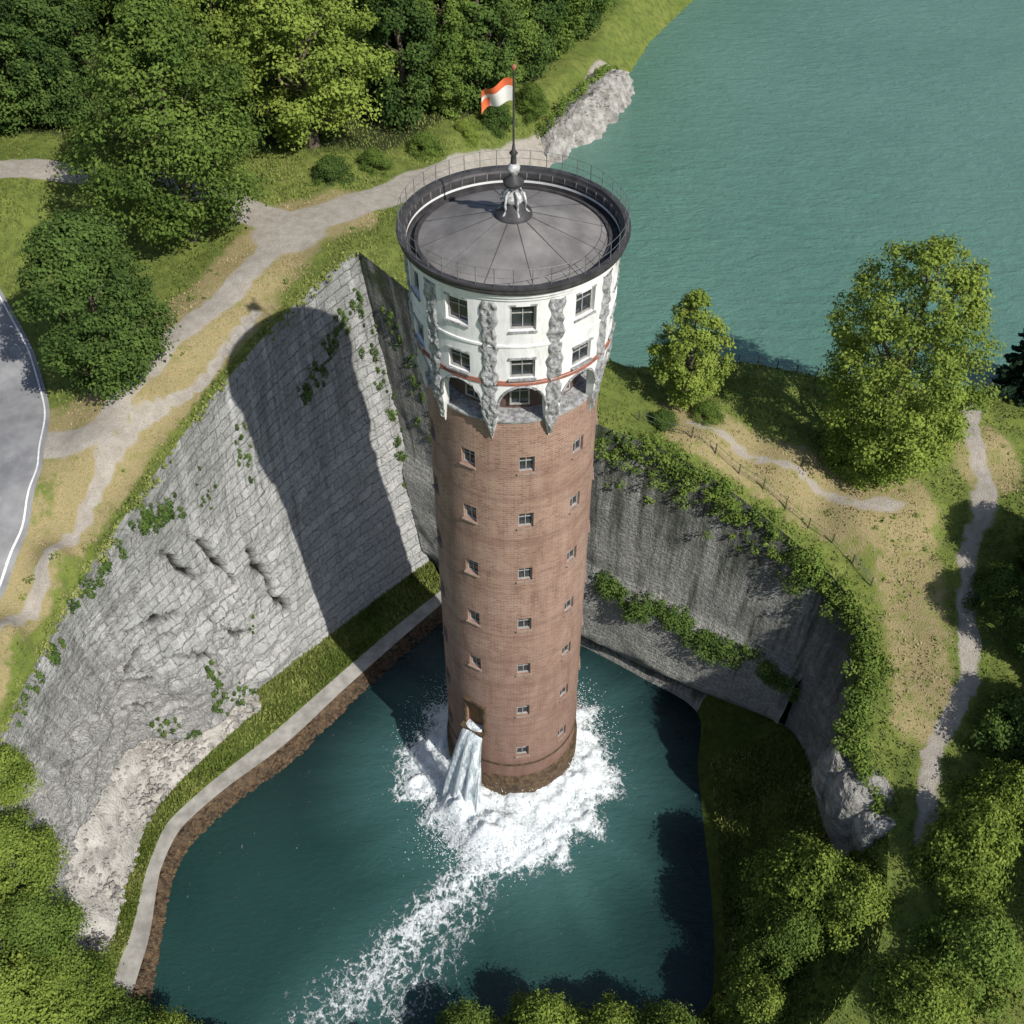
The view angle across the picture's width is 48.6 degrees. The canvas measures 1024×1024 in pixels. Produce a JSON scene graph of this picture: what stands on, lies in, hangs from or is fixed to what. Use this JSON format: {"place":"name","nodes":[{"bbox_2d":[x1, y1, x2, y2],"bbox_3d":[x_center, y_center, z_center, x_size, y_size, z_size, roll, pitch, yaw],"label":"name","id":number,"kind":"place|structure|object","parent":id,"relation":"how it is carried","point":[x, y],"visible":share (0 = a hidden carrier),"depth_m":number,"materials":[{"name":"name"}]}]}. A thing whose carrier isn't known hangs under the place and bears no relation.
{"place":"outdoors","nodes":[
{"label":"outdoors","id":0,"kind":"place"},
{"bbox_2d":[0,290,49,598],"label":"asphalt road","id":1,"kind":"structure","parent":0,"point":[21,413],"depth_m":81.13,"materials":[{"name":"grey asphalt"}]},
{"bbox_2d":[0,296,45,585],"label":"road edge line","id":2,"kind":"object","parent":1,"relation":"on","point":[10,554],"visible":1,"depth_m":79.41,"materials":[{"name":"paint"}]},
{"bbox_2d":[111,571,439,977],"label":"grass berm","id":3,"kind":"object","parent":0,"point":[232,735],"depth_m":93.66,"materials":[{"name":"green plant"}]},
{"bbox_2d":[256,568,426,705],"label":"grass bank","id":4,"kind":"structure","parent":3,"relation":"on","point":[301,661],"depth_m":98.42,"materials":[{"name":"green plant"}]},
{"bbox_2d":[112,591,441,1006],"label":"concrete footpath","id":5,"kind":"structure","parent":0,"point":[131,959],"depth_m":89.96,"materials":[{"name":"grey concrete"}]},
{"bbox_2d":[148,622,713,1023],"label":"pool water","id":6,"kind":"structure","parent":0,"point":[302,891],"depth_m":84.66,"materials":[{"name":"teal liquid"}]},
{"bbox_2d":[128,604,442,1011],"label":"shore stones","id":7,"kind":"object","parent":6,"relation":"in","point":[202,822],"visible":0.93,"depth_m":89.32,"materials":[{"name":"brown stone"}]},
{"bbox_2d":[386,669,622,895],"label":"water spray","id":8,"kind":"object","parent":6,"relation":"on","point":[482,813],"visible":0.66,"depth_m":87.40,"materials":[{"name":"liquid"}]},
{"bbox_2d":[17,558,891,1023],"bbox_3d":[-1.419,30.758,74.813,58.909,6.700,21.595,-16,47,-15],"label":"grass bank","id":9,"kind":"structure","parent":0,"point":[778,808],"depth_m":84.47,"materials":[{"name":"green plant"}]},
{"bbox_2d":[28,936,130,1023],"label":"shrub","id":10,"kind":"object","parent":9,"relation":"on","point":[92,1000],"visible":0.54,"depth_m":73.16,"materials":[{"name":"green plant"}]},
{"bbox_2d":[20,697,260,990],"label":"gravel slope","id":11,"kind":"structure","parent":9,"relation":"on","point":[102,924],"depth_m":83.53,"materials":[{"name":"grey gravel"}]},
{"bbox_2d":[13,694,260,992],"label":"fallen stones","id":12,"kind":"object","parent":11,"relation":"on","point":[239,715],"visible":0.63,"depth_m":86.53,"materials":[{"name":"grey stone"}]},
{"bbox_2d":[630,997,716,1023],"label":"shrub","id":13,"kind":"object","parent":9,"relation":"on","point":[670,1014],"visible":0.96,"depth_m":72.67,"materials":[{"name":"green plant"}]},
{"bbox_2d":[712,965,793,1023],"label":"shrub","id":14,"kind":"object","parent":9,"relation":"on","point":[755,995],"visible":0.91,"depth_m":73.00,"materials":[{"name":"green plant"}]},
{"bbox_2d":[727,896,832,988],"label":"shrub","id":15,"kind":"object","parent":9,"relation":"on","point":[792,931],"visible":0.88,"depth_m":73.76,"materials":[{"name":"green plant"}]},
{"bbox_2d":[737,829,854,940],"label":"shrub","id":16,"kind":"object","parent":9,"relation":"on","point":[818,871],"visible":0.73,"depth_m":75.17,"materials":[{"name":"green plant"}]},
{"bbox_2d":[0,0,1023,1023],"bbox_3d":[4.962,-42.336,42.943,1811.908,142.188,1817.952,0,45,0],"label":"ground","id":17,"kind":"structure","parent":0,"point":[99,450],"depth_m":84.46,"materials":[{"name":"green plant"}]},
{"bbox_2d":[0,895,12,968],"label":"shrub","id":18,"kind":"object","parent":17,"relation":"on","point":[1,914],"visible":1,"depth_m":69.55,"materials":[{"name":"green plant"}]},
{"bbox_2d":[0,741,43,812],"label":"shrub","id":19,"kind":"object","parent":17,"relation":"on","point":[17,770],"visible":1,"depth_m":72.52,"materials":[{"name":"green plant"}]},
{"bbox_2d":[0,0,52,134],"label":"forest tree","id":20,"kind":"object","parent":17,"relation":"on","point":[12,115],"visible":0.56,"depth_m":98.65,"materials":[{"name":"green plant"}]},
{"bbox_2d":[0,0,88,130],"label":"forest tree","id":21,"kind":"object","parent":17,"relation":"on","point":[49,66],"visible":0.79,"depth_m":97.28,"materials":[{"name":"green plant"}]},
{"bbox_2d":[2,0,102,61],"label":"forest tree","id":22,"kind":"object","parent":17,"relation":"on","point":[90,31],"visible":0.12,"depth_m":109.07,"materials":[{"name":"green plant"}]},
{"bbox_2d":[5,0,104,126],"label":"forest tree","id":23,"kind":"object","parent":17,"relation":"on","point":[78,42],"visible":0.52,"depth_m":98.89,"materials":[{"name":"green plant"}]},
{"bbox_2d":[9,208,181,406],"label":"broadleaf tree","id":24,"kind":"object","parent":17,"relation":"on","point":[127,350],"visible":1,"depth_m":75.52,"materials":[{"name":"green plant"}]},
{"bbox_2d":[65,0,127,46],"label":"forest tree","id":25,"kind":"object","parent":17,"relation":"on","point":[104,5],"visible":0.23,"depth_m":109.34,"materials":[{"name":"green plant"}]},
{"bbox_2d":[119,0,196,79],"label":"forest tree","id":26,"kind":"object","parent":17,"relation":"on","point":[178,14],"visible":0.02,"depth_m":105.53,"materials":[{"name":"green plant"}]},
{"bbox_2d":[55,0,273,251],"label":"broadleaf tree","id":27,"kind":"object","parent":17,"relation":"on","point":[148,32],"visible":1,"depth_m":85.31,"materials":[{"name":"green plant"}]},
{"bbox_2d":[0,247,365,743],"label":"crest weeds","id":28,"kind":"object","parent":17,"relation":"on","point":[158,480],"visible":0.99,"depth_m":79.44,"materials":[{"name":"green plant"}]},
{"bbox_2d":[0,253,430,959],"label":"stone retaining wall","id":29,"kind":"structure","parent":17,"relation":"on","point":[304,543],"depth_m":88.42,"materials":[{"name":"grey stone"}]},
{"bbox_2d":[0,803,73,910],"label":"shrub","id":30,"kind":"object","parent":29,"relation":"on","point":[34,850],"visible":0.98,"depth_m":71.93,"materials":[{"name":"green plant"}]},
{"bbox_2d":[16,288,430,739],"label":"creeper on wall","id":31,"kind":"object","parent":29,"relation":"attached to","point":[164,517],"visible":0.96,"depth_m":87.86,"materials":[{"name":"green plant"}]},
{"bbox_2d":[159,0,274,127],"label":"broadleaf tree","id":32,"kind":"object","parent":17,"relation":"on","point":[187,8],"visible":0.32,"depth_m":96.37,"materials":[{"name":"green plant"}]},
{"bbox_2d":[232,1,334,63],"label":"forest tree","id":33,"kind":"object","parent":17,"relation":"on","point":[275,37],"visible":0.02,"depth_m":113.41,"materials":[{"name":"green plant"}]},
{"bbox_2d":[195,0,398,152],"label":"broadleaf tree","id":34,"kind":"object","parent":17,"relation":"on","point":[288,18],"visible":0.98,"depth_m":96.02,"materials":[{"name":"green plant"}]},
{"bbox_2d":[311,153,357,186],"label":"shrub","id":35,"kind":"object","parent":17,"relation":"on","point":[328,164],"visible":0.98,"depth_m":99.74,"materials":[{"name":"green plant"}]},
{"bbox_2d":[293,0,377,108],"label":"forest tree","id":36,"kind":"object","parent":17,"relation":"on","point":[356,11],"visible":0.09,"depth_m":105.92,"materials":[{"name":"green plant"}]},
{"bbox_2d":[355,145,395,178],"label":"shrub","id":37,"kind":"object","parent":17,"relation":"on","point":[373,155],"visible":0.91,"depth_m":101.77,"materials":[{"name":"green plant"}]},
{"bbox_2d":[355,0,437,133],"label":"poplar tree","id":38,"kind":"object","parent":17,"relation":"on","point":[398,106],"visible":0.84,"depth_m":104.35,"materials":[{"name":"green plant"}]},
{"bbox_2d":[380,0,454,108],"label":"forest tree","id":39,"kind":"object","parent":17,"relation":"on","point":[391,38],"visible":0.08,"depth_m":108.35,"materials":[{"name":"green plant"}]},
{"bbox_2d":[404,130,447,161],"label":"shrub","id":40,"kind":"object","parent":17,"relation":"on","point":[426,140],"visible":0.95,"depth_m":105.66,"materials":[{"name":"green plant"}]},
{"bbox_2d":[402,0,485,120],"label":"poplar tree","id":41,"kind":"object","parent":17,"relation":"on","point":[443,96],"visible":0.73,"depth_m":107.77,"materials":[{"name":"green plant"}]},
{"bbox_2d":[454,118,481,147],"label":"shrub","id":42,"kind":"object","parent":17,"relation":"on","point":[471,134],"visible":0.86,"depth_m":109.75,"materials":[{"name":"green plant"}]},
{"bbox_2d":[436,0,526,111],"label":"poplar tree","id":43,"kind":"object","parent":17,"relation":"on","point":[481,76],"visible":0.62,"depth_m":111.19,"materials":[{"name":"green plant"}]},
{"bbox_2d":[479,103,518,137],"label":"shrub","id":44,"kind":"object","parent":17,"relation":"on","point":[497,115],"visible":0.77,"depth_m":113.89,"materials":[{"name":"green plant"}]},
{"bbox_2d":[478,0,544,89],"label":"poplar tree","id":45,"kind":"object","parent":17,"relation":"on","point":[527,30],"visible":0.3,"depth_m":114.57,"materials":[{"name":"green plant"}]},
{"bbox_2d":[0,48,1023,1023],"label":"tall grass","id":46,"kind":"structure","parent":17,"relation":"on","point":[390,234],"depth_m":91.26,"materials":[{"name":"green plant"}]},
{"bbox_2d":[396,64,630,794],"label":"brick water tower","id":47,"kind":"structure","parent":17,"relation":"on","point":[512,271],"depth_m":63.23,"materials":[{"name":"brick"}]},
{"bbox_2d":[442,719,482,814],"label":"waterfall","id":48,"kind":"structure","parent":47,"relation":"attached to","point":[464,775],"depth_m":85.18,"materials":[{"name":"liquid"}]},
{"bbox_2d":[460,695,486,737],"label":"outlet opening","id":49,"kind":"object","parent":47,"relation":"in","point":[477,712],"depth_m":83.15,"materials":[{"name":"brown wood"}]},
{"bbox_2d":[429,372,597,757],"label":"shaft windows","id":50,"kind":"structure","parent":47,"relation":"in","point":[518,396],"depth_m":71.00,"materials":[{"name":"white glass"}]},
{"bbox_2d":[408,260,618,381],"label":"head windows","id":51,"kind":"structure","parent":47,"relation":"in","point":[520,317],"depth_m":58.69,"materials":[{"name":"white glass"}]},
{"bbox_2d":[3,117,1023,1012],"bbox_3d":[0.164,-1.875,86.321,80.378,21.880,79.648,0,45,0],"label":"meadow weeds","id":52,"kind":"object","parent":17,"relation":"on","point":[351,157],"visible":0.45,"depth_m":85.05,"materials":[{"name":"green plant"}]},
{"bbox_2d":[464,0,570,38],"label":"forest tree","id":53,"kind":"object","parent":17,"relation":"on","point":[558,17],"visible":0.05,"depth_m":118.22,"materials":[{"name":"green plant"}]},
{"bbox_2d":[515,81,552,123],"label":"shrub","id":54,"kind":"object","parent":17,"relation":"on","point":[532,93],"visible":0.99,"depth_m":117.97,"materials":[{"name":"green plant"}]},
{"bbox_2d":[509,0,569,83],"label":"poplar tree","id":55,"kind":"object","parent":17,"relation":"on","point":[536,62],"visible":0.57,"depth_m":119.71,"materials":[{"name":"green plant"}]},
{"bbox_2d":[531,0,592,60],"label":"poplar tree","id":56,"kind":"object","parent":17,"relation":"on","point":[576,15],"visible":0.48,"depth_m":125.45,"materials":[{"name":"green plant"}]},
{"bbox_2d":[558,0,610,40],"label":"poplar tree","id":57,"kind":"object","parent":17,"relation":"on","point":[593,20],"visible":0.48,"depth_m":131.19,"materials":[{"name":"green plant"}]},
{"bbox_2d":[541,69,634,162],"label":"shore cliff","id":58,"kind":"structure","parent":17,"relation":"on","point":[596,109],"depth_m":122.03,"materials":[{"name":"grey stone"}]},
{"bbox_2d":[534,64,617,144],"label":"cliff top scrub","id":59,"kind":"object","parent":58,"relation":"on","point":[599,72],"visible":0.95,"depth_m":121.20,"materials":[{"name":"green plant"}]},
{"bbox_2d":[357,251,839,724],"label":"stone retaining wall","id":60,"kind":"structure","parent":17,"relation":"on","point":[718,582],"depth_m":89.92,"materials":[{"name":"grey stone"}]},
{"bbox_2d":[593,569,800,702],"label":"ivy on wall ledge","id":61,"kind":"object","parent":60,"relation":"attached to","point":[616,588],"visible":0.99,"depth_m":90.91,"materials":[{"name":"green plant"}]},
{"bbox_2d":[594,429,901,823],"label":"ivy on wall crest","id":62,"kind":"object","parent":60,"relation":"attached to","point":[853,724],"visible":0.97,"depth_m":82.68,"materials":[{"name":"green plant"}]},
{"bbox_2d":[595,0,619,18],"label":"poplar tree","id":63,"kind":"object","parent":17,"relation":"on","point":[604,7],"visible":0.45,"depth_m":135.59,"materials":[{"name":"green plant"}]},
{"bbox_2d":[648,407,679,433],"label":"shrub","id":64,"kind":"object","parent":17,"relation":"on","point":[665,415],"visible":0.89,"depth_m":84.44,"materials":[{"name":"green plant"}]},
{"bbox_2d":[646,288,737,412],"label":"broadleaf tree","id":65,"kind":"object","parent":17,"relation":"on","point":[687,387],"visible":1,"depth_m":83.07,"materials":[{"name":"green plant"}]},
{"bbox_2d":[688,398,725,427],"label":"shrub","id":66,"kind":"object","parent":17,"relation":"on","point":[710,408],"visible":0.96,"depth_m":85.45,"materials":[{"name":"green plant"}]},
{"bbox_2d":[639,411,873,585],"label":"wire fence","id":67,"kind":"object","parent":17,"relation":"on","point":[809,524],"visible":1,"depth_m":84.01,"materials":[{"name":"grey metal"}]},
{"bbox_2d":[717,355,917,390],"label":"wire fence","id":68,"kind":"object","parent":17,"relation":"on","point":[778,361],"visible":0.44,"depth_m":92.54,"materials":[{"name":"grey metal"}]},
{"bbox_2d":[785,586,888,857],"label":"stone retaining wall","id":69,"kind":"structure","parent":17,"relation":"on","point":[813,713],"depth_m":84.78,"materials":[{"name":"stone"}]},
{"bbox_2d":[812,423,893,493],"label":"shrub","id":70,"kind":"object","parent":17,"relation":"on","point":[849,470],"visible":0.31,"depth_m":85.14,"materials":[{"name":"green plant"}]},
{"bbox_2d":[811,741,895,852],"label":"rock outcrop","id":71,"kind":"object","parent":17,"relation":"on","point":[845,792],"visible":0.69,"depth_m":75.59,"materials":[{"name":"grey stone"}]},
{"bbox_2d":[806,856,900,957],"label":"shrub","id":72,"kind":"object","parent":17,"relation":"on","point":[866,899],"visible":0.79,"depth_m":71.97,"materials":[{"name":"green plant"}]},
{"bbox_2d":[814,230,1007,491],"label":"broadleaf tree","id":73,"kind":"object","parent":17,"relation":"on","point":[888,464],"visible":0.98,"depth_m":77.43,"materials":[{"name":"green plant"}]},
{"bbox_2d":[858,949,975,1023],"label":"shrub","id":74,"kind":"object","parent":17,"relation":"on","point":[938,1002],"visible":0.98,"depth_m":66.68,"materials":[{"name":"green plant"}]},
{"bbox_2d":[903,790,1023,917],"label":"shrub","id":75,"kind":"object","parent":17,"relation":"on","point":[983,863],"visible":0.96,"depth_m":69.42,"materials":[{"name":"green plant"}]},
{"bbox_2d":[903,895,1023,1023],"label":"shrub","id":76,"kind":"object","parent":17,"relation":"on","point":[985,935],"visible":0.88,"depth_m":67.12,"materials":[{"name":"green plant"}]},
{"bbox_2d":[945,754,1023,856],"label":"shrub","id":77,"kind":"object","parent":17,"relation":"on","point":[1008,787],"visible":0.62,"depth_m":71.74,"materials":[{"name":"green plant"}]},
{"bbox_2d":[949,685,1023,768],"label":"shrub","id":78,"kind":"object","parent":17,"relation":"on","point":[995,734],"visible":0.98,"depth_m":74.05,"materials":[{"name":"green plant"}]},
{"bbox_2d":[962,556,1023,627],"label":"shrub","id":79,"kind":"object","parent":17,"relation":"on","point":[999,583],"visible":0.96,"depth_m":79.12,"materials":[{"name":"green plant"}]},
{"bbox_2d":[992,328,1023,407],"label":"fir tree","id":80,"kind":"object","parent":17,"relation":"on","point":[1011,377],"visible":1,"depth_m":90.21,"materials":[{"name":"green plant"}]},
{"bbox_2d":[1002,574,1023,659],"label":"broadleaf tree","id":81,"kind":"object","parent":17,"relation":"on","point":[1017,615],"visible":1,"depth_m":76.50,"materials":[{"name":"green plant"}]},
{"bbox_2d":[1012,513,1023,572],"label":"broadleaf tree","id":82,"kind":"object","parent":17,"relation":"on","point":[1020,542],"visible":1,"depth_m":80.51,"materials":[{"name":"green plant"}]},
{"bbox_2d":[694,707,725,1023],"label":"grass bank","id":83,"kind":"structure","parent":0,"point":[706,786],"depth_m":85.94,"materials":[{"name":"green plant"}]},
{"bbox_2d":[494,986,588,1023],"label":"shrub","id":84,"kind":"object","parent":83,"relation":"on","point":[534,1010],"visible":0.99,"depth_m":73.75,"materials":[{"name":"green plant"}]},
{"bbox_2d":[696,702,742,1023],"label":"grass bank","id":85,"kind":"structure","parent":0,"point":[718,745],"depth_m":87.16,"materials":[{"name":"green plant"}]},
{"bbox_2d":[87,993,166,1023],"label":"shrub","id":86,"kind":"object","parent":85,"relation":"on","point":[134,1012],"visible":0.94,"depth_m":73.36,"materials":[{"name":"green plant"}]},
{"bbox_2d":[705,694,783,742],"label":"grass bank","id":87,"kind":"structure","parent":0,"point":[756,727],"depth_m":92.31,"materials":[{"name":"green plant"}]},
{"bbox_2d":[550,0,1023,398],"bbox_3d":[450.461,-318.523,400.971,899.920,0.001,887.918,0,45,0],"label":"lake","id":88,"kind":"structure","parent":0,"point":[774,169],"depth_m":119.14,"materials":[{"name":"liquid"}]},
{"bbox_2d":[775,811,888,1023],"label":"grass bank","id":89,"kind":"structure","parent":0,"point":[882,864],"depth_m":71.99,"materials":[{"name":"green plant"}]},
{"bbox_2d":[0,934,81,1023],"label":"shrub","id":90,"kind":"object","parent":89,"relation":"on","point":[18,973],"visible":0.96,"depth_m":69.16,"materials":[{"name":"green plant"}]},
{"bbox_2d":[0,880,95,994],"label":"shrub","id":91,"kind":"object","parent":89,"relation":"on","point":[36,917],"visible":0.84,"depth_m":71.19,"materials":[{"name":"green plant"}]},
{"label":"pool bed","id":92,"kind":"object","parent":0,"visible":0},
{"bbox_2d":[144,1003,204,1023],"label":"shrub","id":93,"kind":"object","parent":92,"relation":"on","point":[159,1018],"visible":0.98,"depth_m":74.20,"materials":[{"name":"green plant"}]},
{"bbox_2d":[433,996,504,1023],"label":"shrub","id":94,"kind":"object","parent":92,"relation":"on","point":[468,1015],"visible":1,"depth_m":74.23,"materials":[{"name":"green plant"}]},
{"bbox_2d":[434,561,706,711],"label":"stone wall footing","id":95,"kind":"object","parent":92,"relation":"on","point":[692,697],"visible":0.38,"depth_m":97.29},
{"bbox_2d":[577,989,646,1023],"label":"shrub","id":96,"kind":"object","parent":92,"relation":"on","point":[608,1013],"visible":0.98,"depth_m":73.47,"materials":[{"name":"green plant"}]}
]}

